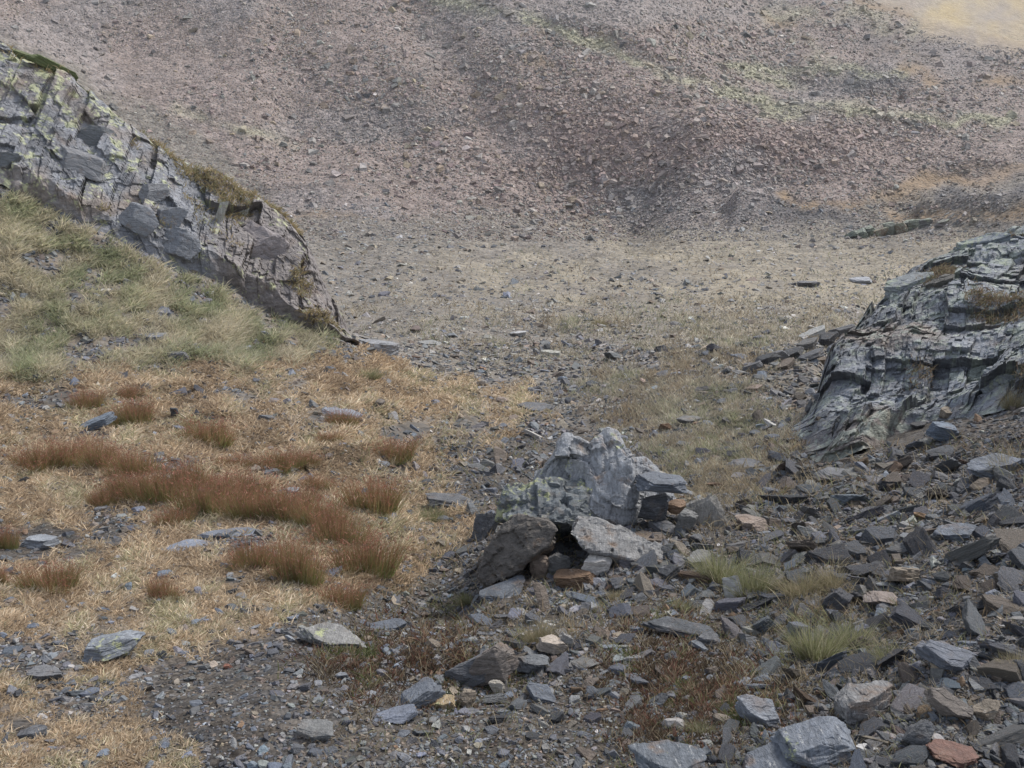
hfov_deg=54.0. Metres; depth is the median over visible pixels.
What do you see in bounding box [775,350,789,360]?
rock
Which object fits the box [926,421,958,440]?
rock
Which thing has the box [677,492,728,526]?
rock
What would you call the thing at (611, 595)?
grass tuft
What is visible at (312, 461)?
grass tuft
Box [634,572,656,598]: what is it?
stone
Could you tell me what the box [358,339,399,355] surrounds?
rock
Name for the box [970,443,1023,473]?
grass tuft
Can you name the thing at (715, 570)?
grass tuft
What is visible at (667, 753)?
rock
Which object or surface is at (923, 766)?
stone
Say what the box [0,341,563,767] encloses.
dry turf grass
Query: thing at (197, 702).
rock
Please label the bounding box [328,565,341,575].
stone
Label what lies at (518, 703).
stone
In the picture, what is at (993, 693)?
stone
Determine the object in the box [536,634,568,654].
rock
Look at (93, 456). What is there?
grass tuft
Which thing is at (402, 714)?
rock
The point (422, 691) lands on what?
rock
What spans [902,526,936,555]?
stone
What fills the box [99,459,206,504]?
grass tuft
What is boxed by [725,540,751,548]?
stone
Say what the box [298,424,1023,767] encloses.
wispy grass
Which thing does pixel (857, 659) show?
stone
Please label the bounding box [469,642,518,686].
rock
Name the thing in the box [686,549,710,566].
rock
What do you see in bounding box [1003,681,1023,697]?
stone
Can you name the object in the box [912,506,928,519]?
stone
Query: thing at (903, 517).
stone
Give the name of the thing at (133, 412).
grass tuft
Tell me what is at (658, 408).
straw grass
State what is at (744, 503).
stone
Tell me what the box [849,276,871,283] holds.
rock
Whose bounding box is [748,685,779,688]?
stone
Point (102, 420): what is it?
rock
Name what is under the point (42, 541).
rock
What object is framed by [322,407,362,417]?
rock
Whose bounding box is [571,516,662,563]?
rock
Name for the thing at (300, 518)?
grass tuft
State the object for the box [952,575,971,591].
stone
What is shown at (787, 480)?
stone
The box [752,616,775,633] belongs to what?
stone
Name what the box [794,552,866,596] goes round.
grass tuft
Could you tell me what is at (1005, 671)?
stone
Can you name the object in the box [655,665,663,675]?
stone
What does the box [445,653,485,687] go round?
rock
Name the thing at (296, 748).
stone
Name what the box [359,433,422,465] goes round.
grass tuft
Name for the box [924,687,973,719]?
rock
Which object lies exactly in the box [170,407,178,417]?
rock
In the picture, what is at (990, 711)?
rock
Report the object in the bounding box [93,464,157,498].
grass tuft
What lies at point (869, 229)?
rock
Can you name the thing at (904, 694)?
stone
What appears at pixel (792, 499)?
stone
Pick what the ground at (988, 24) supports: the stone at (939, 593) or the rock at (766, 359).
the rock at (766, 359)
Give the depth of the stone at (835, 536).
3.97 m
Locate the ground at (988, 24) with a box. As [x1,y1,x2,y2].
[0,0,1023,767]
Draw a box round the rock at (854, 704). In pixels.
[833,680,892,725]
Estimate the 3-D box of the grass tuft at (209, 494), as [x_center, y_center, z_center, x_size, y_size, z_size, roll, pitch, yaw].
[-1.689,0.597,5.577,0.566,0.267,0.462,10,20,30]
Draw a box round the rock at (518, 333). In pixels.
[509,331,525,336]
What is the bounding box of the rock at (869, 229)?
[865,225,875,235]
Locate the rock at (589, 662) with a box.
[571,656,599,669]
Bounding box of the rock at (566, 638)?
[560,633,573,647]
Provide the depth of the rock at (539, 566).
4.13 m
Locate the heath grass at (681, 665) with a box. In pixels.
[274,565,806,767]
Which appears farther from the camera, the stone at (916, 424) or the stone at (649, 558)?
the stone at (916, 424)
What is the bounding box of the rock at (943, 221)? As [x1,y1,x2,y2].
[934,219,948,225]
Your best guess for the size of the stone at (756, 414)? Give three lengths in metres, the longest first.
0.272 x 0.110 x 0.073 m
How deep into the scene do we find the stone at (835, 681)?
2.75 m
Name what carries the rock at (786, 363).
on the ground at (988, 24)
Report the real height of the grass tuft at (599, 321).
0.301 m
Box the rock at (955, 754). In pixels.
[925,739,978,767]
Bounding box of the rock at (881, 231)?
[873,227,888,236]
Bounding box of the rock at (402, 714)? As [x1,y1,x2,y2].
[373,704,417,723]
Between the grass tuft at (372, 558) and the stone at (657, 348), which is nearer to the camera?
the grass tuft at (372, 558)
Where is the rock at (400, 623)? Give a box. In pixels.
[370,618,406,629]
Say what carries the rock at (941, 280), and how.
on the rock outcrop at (864, 382)
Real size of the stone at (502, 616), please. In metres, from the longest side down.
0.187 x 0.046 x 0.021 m
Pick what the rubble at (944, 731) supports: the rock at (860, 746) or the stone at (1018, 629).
the stone at (1018, 629)
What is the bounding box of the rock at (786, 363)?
[775,357,794,369]
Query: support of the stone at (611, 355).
on the ground at (988, 24)
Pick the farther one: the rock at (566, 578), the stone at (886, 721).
the rock at (566, 578)
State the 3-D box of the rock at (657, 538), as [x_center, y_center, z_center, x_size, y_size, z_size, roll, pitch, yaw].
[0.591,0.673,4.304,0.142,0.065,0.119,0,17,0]
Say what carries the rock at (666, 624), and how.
on the ground at (988, 24)
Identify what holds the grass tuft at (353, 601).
on the ground at (988, 24)
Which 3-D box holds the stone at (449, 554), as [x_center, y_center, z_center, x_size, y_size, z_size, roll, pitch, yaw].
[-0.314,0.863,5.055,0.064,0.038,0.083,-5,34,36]
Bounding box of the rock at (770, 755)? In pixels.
[742,743,800,767]
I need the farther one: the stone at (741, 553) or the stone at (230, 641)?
the stone at (741, 553)
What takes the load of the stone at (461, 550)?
on the ground at (988, 24)
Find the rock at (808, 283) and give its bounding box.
[791,280,819,286]
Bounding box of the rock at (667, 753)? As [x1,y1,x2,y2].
[628,739,706,767]
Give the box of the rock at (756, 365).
[742,360,762,371]
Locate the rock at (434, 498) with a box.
[425,492,475,508]
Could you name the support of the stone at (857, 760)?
on the ground at (988, 24)
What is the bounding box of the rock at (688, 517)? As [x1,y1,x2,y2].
[675,508,697,531]
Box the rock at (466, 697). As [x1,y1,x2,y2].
[457,689,476,707]
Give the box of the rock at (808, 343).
[796,337,817,349]
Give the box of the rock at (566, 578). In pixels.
[553,569,596,589]
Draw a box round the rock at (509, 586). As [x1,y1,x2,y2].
[479,575,524,602]
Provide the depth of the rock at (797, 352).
14.21 m
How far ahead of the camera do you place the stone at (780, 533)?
4.20 m
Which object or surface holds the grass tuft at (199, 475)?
on the ground at (988, 24)
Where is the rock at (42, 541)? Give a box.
[20,534,60,549]
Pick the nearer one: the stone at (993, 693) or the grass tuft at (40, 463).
the stone at (993, 693)
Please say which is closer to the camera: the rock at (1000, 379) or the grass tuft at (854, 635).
the grass tuft at (854, 635)
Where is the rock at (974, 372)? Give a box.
[966,365,986,381]
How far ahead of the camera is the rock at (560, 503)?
4.39 m
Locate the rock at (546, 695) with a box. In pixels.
[526,681,557,703]
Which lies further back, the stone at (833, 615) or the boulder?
the boulder
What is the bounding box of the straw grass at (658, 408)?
[335,231,984,504]
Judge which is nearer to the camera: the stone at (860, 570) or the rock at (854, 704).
the rock at (854, 704)
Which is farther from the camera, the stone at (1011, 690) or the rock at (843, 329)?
the rock at (843, 329)
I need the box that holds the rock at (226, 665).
[223,663,231,668]
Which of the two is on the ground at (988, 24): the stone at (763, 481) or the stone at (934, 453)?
the stone at (763, 481)
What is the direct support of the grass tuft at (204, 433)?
on the ground at (988, 24)
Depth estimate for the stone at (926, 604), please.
3.26 m
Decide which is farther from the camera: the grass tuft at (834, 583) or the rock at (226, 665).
the grass tuft at (834, 583)
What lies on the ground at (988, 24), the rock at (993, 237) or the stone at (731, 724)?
the stone at (731, 724)
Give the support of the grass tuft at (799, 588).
on the ground at (988, 24)
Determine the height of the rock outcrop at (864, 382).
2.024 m
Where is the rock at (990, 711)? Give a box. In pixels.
[972,698,1000,720]
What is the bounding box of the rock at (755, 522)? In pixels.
[735,514,768,531]
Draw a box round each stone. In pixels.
[0,646,25,654]
[66,690,85,696]
[156,650,166,658]
[169,387,186,395]
[226,639,242,644]
[290,743,304,753]
[298,682,311,691]
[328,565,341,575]
[391,595,400,607]
[412,731,434,735]
[425,639,441,647]
[442,551,455,559]
[456,544,469,555]
[462,565,477,576]
[469,613,492,625]
[477,555,482,566]
[482,693,506,703]
[489,715,507,722]
[492,614,508,619]
[503,641,524,648]
[507,698,526,710]
[525,611,543,623]
[526,732,540,739]
[529,703,550,716]
[545,651,568,675]
[548,711,565,722]
[557,605,571,616]
[570,592,599,603]
[570,687,583,692]
[571,362,580,369]
[574,544,581,550]
[583,712,601,723]
[584,634,601,647]
[592,625,602,632]
[596,687,611,696]
[603,352,620,358]
[608,576,623,588]
[609,603,632,618]
[614,633,635,643]
[619,587,633,601]
[620,727,632,735]
[623,695,641,712]
[624,673,649,684]
[631,549,657,571]
[631,605,649,616]
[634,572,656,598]
[654,345,667,351]
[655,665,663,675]
[658,563,679,581]
[659,423,671,428]
[678,570,709,582]
[681,583,698,597]
[714,597,745,610]
[715,685,727,698]
[717,718,739,733]
[717,743,734,762]
[719,617,743,640]
[719,702,729,712]
[722,727,731,743]
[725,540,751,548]
[727,614,749,625]
[732,764,741,767]
[736,499,752,505]
[736,547,751,565]
[737,597,772,612]
[746,569,781,589]
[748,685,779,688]
[750,553,777,566]
[752,410,764,422]
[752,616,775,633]
[753,655,780,675]
[757,472,770,491]
[758,495,808,504]
[758,593,784,600]
[759,530,783,543]
[765,641,778,656]
[767,450,786,461]
[779,476,796,489]
[781,668,805,678]
[783,688,796,703]
[784,558,796,570]
[784,569,810,585]
[785,460,798,474]
[785,539,816,551]
[787,598,799,615]
[787,621,810,638]
[791,522,814,531]
[792,685,816,702]
[793,392,806,399]
[795,484,821,493]
[799,506,821,518]
[803,543,853,565]
[811,651,847,672]
[812,569,829,579]
[820,587,853,609]
[822,521,837,532]
[822,679,838,700]
[826,497,840,512]
[828,529,839,542]
[829,611,846,624]
[829,622,857,643]
[830,494,870,504]
[830,679,839,684]
[831,573,850,583]
[837,563,876,576]
[837,652,879,672]
[843,505,885,522]
[844,540,868,559]
[847,634,877,648]
[848,748,865,767]
[849,529,864,534]
[850,592,865,599]
[859,526,897,545]
[859,716,889,735]
[861,612,887,633]
[866,549,892,565]
[869,495,892,505]
[874,756,890,767]
[875,730,895,743]
[877,649,905,666]
[883,719,898,724]
[884,455,912,470]
[885,471,901,491]
[888,446,897,458]
[889,601,926,627]
[890,683,926,713]
[890,745,928,767]
[893,504,921,512]
[897,662,917,682]
[898,513,906,523]
[902,487,923,497]
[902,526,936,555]
[906,441,923,447]
[907,601,930,608]
[908,471,930,486]
[909,765,926,767]
[911,421,926,427]
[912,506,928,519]
[925,445,957,458]
[926,488,949,498]
[930,611,943,618]
[931,571,954,582]
[934,459,961,471]
[934,586,954,599]
[938,677,960,689]
[944,535,1000,563]
[945,600,984,615]
[947,504,961,510]
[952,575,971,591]
[956,476,971,491]
[959,493,998,512]
[962,599,986,637]
[962,720,979,736]
[965,677,996,690]
[970,563,998,578]
[972,525,991,537]
[975,724,1023,745]
[976,651,992,659]
[976,659,1021,682]
[979,578,998,591]
[980,594,1023,615]
[980,639,1023,658]
[983,750,990,759]
[986,553,1007,563]
[987,505,1021,521]
[988,690,995,699]
[994,528,1023,552]
[996,475,1015,489]
[997,566,1023,591]
[998,488,1015,506]
[998,516,1023,526]
[1000,743,1020,767]
[1001,620,1023,635]
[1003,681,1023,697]
[1008,547,1023,569]
[1013,590,1023,606]
[1013,659,1023,679]
[1015,637,1023,646]
[1018,712,1023,723]
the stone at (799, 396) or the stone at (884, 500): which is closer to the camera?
the stone at (884, 500)
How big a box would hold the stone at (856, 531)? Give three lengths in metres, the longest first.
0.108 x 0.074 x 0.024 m
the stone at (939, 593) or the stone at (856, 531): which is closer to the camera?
the stone at (939, 593)
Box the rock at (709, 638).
[697,632,720,646]
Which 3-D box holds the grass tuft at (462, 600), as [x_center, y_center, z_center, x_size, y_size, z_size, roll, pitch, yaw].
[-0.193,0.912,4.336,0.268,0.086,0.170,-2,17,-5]
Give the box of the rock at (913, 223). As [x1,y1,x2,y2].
[908,219,920,229]
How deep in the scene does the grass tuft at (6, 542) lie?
4.91 m
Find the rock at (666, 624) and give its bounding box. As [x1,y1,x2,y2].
[641,616,717,639]
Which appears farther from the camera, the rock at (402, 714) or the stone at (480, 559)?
the stone at (480, 559)
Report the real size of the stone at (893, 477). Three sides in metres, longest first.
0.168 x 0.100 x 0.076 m
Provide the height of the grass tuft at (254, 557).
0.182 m
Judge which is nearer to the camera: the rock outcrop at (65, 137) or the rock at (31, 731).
the rock at (31, 731)
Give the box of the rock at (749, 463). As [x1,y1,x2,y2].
[724,458,764,467]
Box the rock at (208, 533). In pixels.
[197,527,258,538]
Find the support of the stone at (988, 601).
on the ground at (988, 24)
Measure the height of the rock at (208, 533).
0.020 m
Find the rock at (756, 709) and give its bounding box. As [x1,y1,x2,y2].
[734,694,780,726]
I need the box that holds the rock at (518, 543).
[477,513,557,587]
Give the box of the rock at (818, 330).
[799,325,824,337]
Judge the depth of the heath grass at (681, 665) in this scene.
3.02 m
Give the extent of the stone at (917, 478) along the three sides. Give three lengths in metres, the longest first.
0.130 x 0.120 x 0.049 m
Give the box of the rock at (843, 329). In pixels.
[828,324,854,337]
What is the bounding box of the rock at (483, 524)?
[471,513,497,539]
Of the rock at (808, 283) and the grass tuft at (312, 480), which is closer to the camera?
the grass tuft at (312, 480)
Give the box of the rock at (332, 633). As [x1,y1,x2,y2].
[294,622,365,648]
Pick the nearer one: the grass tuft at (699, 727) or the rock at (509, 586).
the grass tuft at (699, 727)
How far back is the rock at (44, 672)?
3.09 m
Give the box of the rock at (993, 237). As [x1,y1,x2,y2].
[948,232,1011,252]
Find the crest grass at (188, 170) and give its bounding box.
[3,44,353,341]
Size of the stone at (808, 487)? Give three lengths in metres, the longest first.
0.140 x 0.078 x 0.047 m
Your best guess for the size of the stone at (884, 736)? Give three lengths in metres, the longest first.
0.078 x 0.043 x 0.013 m
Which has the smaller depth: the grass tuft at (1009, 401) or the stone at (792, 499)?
the stone at (792, 499)
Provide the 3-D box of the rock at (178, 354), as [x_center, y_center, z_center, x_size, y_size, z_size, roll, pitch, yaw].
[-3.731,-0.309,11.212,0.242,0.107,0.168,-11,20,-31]
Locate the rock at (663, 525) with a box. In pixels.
[648,520,674,534]
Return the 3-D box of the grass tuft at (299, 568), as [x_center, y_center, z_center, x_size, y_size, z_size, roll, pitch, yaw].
[-0.910,0.692,4.243,0.401,0.315,0.264,4,18,14]
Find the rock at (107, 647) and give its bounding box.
[81,630,145,664]
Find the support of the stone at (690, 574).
on the ground at (988, 24)
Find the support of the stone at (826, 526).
on the ground at (988, 24)
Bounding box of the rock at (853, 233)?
[844,230,858,237]
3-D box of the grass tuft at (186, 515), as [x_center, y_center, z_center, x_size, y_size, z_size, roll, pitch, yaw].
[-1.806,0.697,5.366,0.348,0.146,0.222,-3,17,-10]
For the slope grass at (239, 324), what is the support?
on the ground at (988, 24)
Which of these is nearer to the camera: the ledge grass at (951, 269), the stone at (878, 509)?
the stone at (878, 509)
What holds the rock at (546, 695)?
on the ground at (988, 24)
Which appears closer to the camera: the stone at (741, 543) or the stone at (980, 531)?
the stone at (980, 531)
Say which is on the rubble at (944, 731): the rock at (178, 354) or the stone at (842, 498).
the stone at (842, 498)
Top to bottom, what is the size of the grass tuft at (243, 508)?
0.272 m
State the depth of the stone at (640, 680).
2.96 m
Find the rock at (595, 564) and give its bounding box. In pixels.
[581,554,611,575]
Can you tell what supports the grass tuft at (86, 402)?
on the ground at (988, 24)
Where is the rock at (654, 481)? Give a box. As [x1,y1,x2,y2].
[634,471,686,493]
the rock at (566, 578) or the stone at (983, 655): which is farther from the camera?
the rock at (566, 578)
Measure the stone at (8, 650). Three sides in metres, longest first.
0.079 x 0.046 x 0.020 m
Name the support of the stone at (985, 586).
on the ground at (988, 24)
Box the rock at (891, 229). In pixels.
[882,222,894,234]
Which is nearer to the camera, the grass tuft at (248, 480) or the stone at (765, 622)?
the stone at (765, 622)
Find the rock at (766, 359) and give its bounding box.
[755,352,781,364]
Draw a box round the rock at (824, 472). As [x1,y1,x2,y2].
[813,467,845,480]
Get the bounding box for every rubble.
[0,0,1023,241]
[0,185,1023,767]
[280,202,1023,409]
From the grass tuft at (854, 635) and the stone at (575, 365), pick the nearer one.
the grass tuft at (854, 635)
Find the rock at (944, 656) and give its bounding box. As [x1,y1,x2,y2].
[915,639,977,670]
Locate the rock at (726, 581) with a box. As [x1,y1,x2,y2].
[722,575,742,597]
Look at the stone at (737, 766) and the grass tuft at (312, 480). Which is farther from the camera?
the grass tuft at (312, 480)
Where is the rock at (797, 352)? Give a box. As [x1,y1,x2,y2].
[784,346,803,357]
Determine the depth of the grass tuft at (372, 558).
4.57 m
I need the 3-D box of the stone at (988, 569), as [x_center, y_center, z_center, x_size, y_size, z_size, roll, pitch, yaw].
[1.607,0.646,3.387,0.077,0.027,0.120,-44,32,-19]
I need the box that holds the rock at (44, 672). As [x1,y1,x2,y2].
[26,664,63,679]
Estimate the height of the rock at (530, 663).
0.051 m
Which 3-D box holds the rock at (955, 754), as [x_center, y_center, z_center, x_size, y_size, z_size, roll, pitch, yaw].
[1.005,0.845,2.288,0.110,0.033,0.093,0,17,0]
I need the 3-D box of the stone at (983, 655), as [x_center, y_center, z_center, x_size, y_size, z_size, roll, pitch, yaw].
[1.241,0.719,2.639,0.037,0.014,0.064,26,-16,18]
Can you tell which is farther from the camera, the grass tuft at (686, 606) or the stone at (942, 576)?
the grass tuft at (686, 606)
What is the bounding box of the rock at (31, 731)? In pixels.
[16,725,47,738]
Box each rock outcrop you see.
[0,41,359,345]
[791,225,1023,462]
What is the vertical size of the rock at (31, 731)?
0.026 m
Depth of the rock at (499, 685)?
2.98 m
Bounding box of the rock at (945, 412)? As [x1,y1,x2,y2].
[939,406,951,418]
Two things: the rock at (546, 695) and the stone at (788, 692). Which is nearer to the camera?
the stone at (788, 692)
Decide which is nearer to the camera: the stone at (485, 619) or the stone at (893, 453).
the stone at (485, 619)
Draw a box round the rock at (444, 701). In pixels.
[429,694,455,709]
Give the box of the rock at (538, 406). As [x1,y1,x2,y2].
[517,402,551,410]
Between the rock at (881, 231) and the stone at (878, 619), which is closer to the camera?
the stone at (878, 619)
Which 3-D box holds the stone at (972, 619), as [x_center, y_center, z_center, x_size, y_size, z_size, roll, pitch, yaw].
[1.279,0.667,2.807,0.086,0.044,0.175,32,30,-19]
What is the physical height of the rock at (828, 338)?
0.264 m
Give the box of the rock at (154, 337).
[144,333,168,341]
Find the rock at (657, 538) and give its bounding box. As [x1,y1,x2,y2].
[635,530,666,541]
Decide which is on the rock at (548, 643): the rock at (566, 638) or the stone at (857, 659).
the rock at (566, 638)
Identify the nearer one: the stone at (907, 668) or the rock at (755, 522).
the stone at (907, 668)
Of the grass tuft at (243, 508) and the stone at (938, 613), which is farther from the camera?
the grass tuft at (243, 508)
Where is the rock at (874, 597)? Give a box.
[862,591,897,605]
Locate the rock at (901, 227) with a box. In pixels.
[894,222,908,233]
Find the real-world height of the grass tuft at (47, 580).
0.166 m
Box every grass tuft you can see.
[0,438,71,474]
[0,523,26,548]
[0,563,12,585]
[1,554,96,595]
[21,432,104,467]
[60,386,112,409]
[64,428,134,470]
[78,481,124,506]
[80,393,162,427]
[92,439,177,477]
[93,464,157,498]
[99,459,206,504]
[107,383,145,399]
[138,568,187,599]
[144,502,200,526]
[149,467,258,514]
[159,411,248,448]
[165,449,223,492]
[191,456,280,502]
[203,450,260,468]
[208,470,297,519]
[214,529,305,571]
[224,443,317,473]
[246,476,336,521]
[253,516,332,587]
[279,489,363,528]
[281,445,329,470]
[294,469,338,490]
[301,502,382,545]
[307,578,376,611]
[312,426,345,442]
[314,407,365,425]
[315,526,415,578]
[323,470,417,517]
[356,365,388,379]
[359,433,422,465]
[402,501,461,521]
[441,591,472,607]
[499,616,568,649]
[585,316,609,324]
[601,588,633,600]
[660,595,708,610]
[663,541,808,590]
[675,716,722,734]
[706,551,795,597]
[741,566,855,599]
[755,606,882,664]
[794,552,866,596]
[803,612,889,648]
[853,631,912,662]
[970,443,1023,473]
[980,646,1023,669]
[993,381,1023,408]
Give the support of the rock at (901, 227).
on the ground at (988, 24)
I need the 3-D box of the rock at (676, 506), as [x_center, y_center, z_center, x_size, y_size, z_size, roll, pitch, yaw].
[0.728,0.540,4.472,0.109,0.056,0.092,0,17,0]
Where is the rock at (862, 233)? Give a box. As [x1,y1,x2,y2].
[857,227,868,237]
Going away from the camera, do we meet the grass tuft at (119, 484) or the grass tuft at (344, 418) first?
the grass tuft at (119, 484)
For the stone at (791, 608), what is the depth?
3.46 m
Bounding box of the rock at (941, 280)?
[925,274,954,288]
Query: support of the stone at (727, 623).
on the ground at (988, 24)
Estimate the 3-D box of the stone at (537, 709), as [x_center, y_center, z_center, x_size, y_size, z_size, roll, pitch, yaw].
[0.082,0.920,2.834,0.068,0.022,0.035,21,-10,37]
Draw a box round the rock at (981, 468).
[966,453,1022,478]
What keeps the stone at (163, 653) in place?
on the ground at (988, 24)
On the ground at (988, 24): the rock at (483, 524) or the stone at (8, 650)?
the rock at (483, 524)
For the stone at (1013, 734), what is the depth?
2.35 m
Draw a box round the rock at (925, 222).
[918,218,932,227]
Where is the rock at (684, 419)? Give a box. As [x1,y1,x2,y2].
[676,415,703,423]
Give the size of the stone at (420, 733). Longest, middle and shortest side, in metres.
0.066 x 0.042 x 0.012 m
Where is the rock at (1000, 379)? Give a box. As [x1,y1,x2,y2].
[978,363,1015,393]
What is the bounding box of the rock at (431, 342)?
[419,340,441,344]
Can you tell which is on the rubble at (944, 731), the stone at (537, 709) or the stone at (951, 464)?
the stone at (951, 464)
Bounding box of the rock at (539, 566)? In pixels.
[530,555,549,579]
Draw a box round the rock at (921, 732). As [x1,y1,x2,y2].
[901,719,936,745]
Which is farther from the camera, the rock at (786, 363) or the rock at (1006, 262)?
the rock at (786, 363)
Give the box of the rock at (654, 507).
[638,494,668,520]
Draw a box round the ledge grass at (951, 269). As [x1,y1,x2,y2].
[903,231,1023,399]
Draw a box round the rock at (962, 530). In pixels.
[932,523,975,541]
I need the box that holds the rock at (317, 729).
[296,719,333,740]
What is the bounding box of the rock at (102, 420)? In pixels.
[79,411,117,429]
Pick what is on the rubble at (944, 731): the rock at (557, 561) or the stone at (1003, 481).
the stone at (1003, 481)
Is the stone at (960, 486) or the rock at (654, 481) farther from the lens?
the stone at (960, 486)
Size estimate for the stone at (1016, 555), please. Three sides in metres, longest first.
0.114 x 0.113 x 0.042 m
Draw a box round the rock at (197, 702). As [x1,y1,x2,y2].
[189,699,202,706]
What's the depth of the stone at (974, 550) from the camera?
3.50 m
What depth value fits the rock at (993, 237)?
9.28 m
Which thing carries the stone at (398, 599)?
on the ground at (988, 24)
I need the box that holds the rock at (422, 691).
[399,677,445,708]
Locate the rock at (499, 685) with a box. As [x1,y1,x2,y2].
[488,680,504,693]
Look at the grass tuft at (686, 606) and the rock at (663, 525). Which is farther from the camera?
the rock at (663, 525)
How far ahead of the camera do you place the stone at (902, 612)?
3.11 m
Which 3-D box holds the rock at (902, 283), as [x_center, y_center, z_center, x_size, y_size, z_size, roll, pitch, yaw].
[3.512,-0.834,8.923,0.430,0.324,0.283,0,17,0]
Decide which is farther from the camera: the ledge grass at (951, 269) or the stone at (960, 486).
the ledge grass at (951, 269)
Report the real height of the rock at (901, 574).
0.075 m
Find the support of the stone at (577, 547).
on the ground at (988, 24)
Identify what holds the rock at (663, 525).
on the ground at (988, 24)
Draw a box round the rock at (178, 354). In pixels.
[167,351,189,362]
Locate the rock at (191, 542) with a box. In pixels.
[162,539,210,550]
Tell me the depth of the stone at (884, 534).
3.90 m
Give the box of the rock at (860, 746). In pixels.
[855,743,877,749]
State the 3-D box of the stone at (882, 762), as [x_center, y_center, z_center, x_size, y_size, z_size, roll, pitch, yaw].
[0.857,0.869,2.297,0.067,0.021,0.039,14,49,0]
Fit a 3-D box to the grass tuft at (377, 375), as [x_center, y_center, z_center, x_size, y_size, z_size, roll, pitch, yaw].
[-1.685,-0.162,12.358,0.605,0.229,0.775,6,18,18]
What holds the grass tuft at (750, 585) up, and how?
on the ground at (988, 24)
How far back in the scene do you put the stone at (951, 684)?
2.53 m
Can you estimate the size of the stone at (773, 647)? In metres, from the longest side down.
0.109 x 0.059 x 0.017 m
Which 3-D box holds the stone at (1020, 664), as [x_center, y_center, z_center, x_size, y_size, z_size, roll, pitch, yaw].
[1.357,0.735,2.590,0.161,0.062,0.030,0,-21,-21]
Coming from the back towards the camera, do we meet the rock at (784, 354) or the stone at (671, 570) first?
the rock at (784, 354)
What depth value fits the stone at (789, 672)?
2.83 m
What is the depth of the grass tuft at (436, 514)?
6.11 m
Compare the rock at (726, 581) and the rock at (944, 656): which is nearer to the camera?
the rock at (944, 656)
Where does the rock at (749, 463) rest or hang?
on the ground at (988, 24)
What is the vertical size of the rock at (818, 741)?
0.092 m
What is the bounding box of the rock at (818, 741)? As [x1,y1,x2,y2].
[768,716,855,767]
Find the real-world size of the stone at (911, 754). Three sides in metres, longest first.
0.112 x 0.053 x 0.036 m
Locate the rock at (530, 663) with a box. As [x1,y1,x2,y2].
[513,654,549,672]
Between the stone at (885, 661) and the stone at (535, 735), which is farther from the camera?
the stone at (885, 661)
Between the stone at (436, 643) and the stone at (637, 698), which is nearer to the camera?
the stone at (637, 698)
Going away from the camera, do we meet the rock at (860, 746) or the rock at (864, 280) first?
the rock at (860, 746)
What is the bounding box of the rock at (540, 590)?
[532,581,550,611]
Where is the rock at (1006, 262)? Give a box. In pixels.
[976,258,1015,269]
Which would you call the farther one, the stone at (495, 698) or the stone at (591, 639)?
the stone at (591, 639)
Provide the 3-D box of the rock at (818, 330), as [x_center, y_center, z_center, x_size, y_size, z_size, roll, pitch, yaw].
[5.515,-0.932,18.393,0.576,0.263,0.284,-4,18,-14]
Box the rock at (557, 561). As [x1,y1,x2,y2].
[548,552,570,574]
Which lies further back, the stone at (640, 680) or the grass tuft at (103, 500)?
the grass tuft at (103, 500)
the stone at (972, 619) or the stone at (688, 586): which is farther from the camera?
the stone at (688, 586)
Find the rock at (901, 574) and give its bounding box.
[887,567,919,581]
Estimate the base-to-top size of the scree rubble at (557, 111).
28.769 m
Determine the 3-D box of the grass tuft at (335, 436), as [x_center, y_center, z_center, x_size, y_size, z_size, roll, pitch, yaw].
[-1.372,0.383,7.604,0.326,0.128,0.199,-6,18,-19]
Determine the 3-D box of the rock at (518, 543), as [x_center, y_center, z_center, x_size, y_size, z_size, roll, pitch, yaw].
[0.019,0.724,4.261,0.336,0.435,0.380,0,17,0]
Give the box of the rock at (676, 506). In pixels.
[668,499,685,513]
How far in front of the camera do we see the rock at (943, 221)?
54.71 m
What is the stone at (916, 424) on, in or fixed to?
on the ground at (988, 24)
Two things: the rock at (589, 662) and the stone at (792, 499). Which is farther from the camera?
the stone at (792, 499)
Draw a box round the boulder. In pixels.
[532,427,675,526]
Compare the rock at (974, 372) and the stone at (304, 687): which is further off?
the rock at (974, 372)
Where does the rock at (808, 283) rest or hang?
on the ground at (988, 24)
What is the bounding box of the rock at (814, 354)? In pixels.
[798,348,824,360]
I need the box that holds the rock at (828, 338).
[818,331,838,346]
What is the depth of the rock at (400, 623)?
3.68 m
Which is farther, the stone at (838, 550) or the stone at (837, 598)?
the stone at (838, 550)
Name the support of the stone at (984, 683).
on the rubble at (944, 731)
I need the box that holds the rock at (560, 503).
[495,476,595,537]
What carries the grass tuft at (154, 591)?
on the ground at (988, 24)
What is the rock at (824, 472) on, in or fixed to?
on the ground at (988, 24)
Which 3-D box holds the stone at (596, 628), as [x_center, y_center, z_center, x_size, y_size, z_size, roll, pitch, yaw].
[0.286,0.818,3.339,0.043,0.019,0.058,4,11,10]
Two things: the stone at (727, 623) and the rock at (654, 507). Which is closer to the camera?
the stone at (727, 623)
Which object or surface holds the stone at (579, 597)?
on the rubble at (944, 731)
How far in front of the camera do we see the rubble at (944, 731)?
3.68 m
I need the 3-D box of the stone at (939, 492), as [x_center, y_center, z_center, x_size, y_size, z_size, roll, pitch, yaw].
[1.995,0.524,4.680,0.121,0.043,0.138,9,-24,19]
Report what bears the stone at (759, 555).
on the ground at (988, 24)
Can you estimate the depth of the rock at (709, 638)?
3.30 m
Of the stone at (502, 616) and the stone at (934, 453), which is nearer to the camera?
the stone at (502, 616)
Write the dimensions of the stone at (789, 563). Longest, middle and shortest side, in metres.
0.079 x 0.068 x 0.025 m
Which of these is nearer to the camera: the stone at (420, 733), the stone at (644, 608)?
the stone at (420, 733)
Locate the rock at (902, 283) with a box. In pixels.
[883,272,933,298]
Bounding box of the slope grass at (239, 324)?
[0,175,341,383]
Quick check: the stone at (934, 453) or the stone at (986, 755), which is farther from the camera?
the stone at (934, 453)

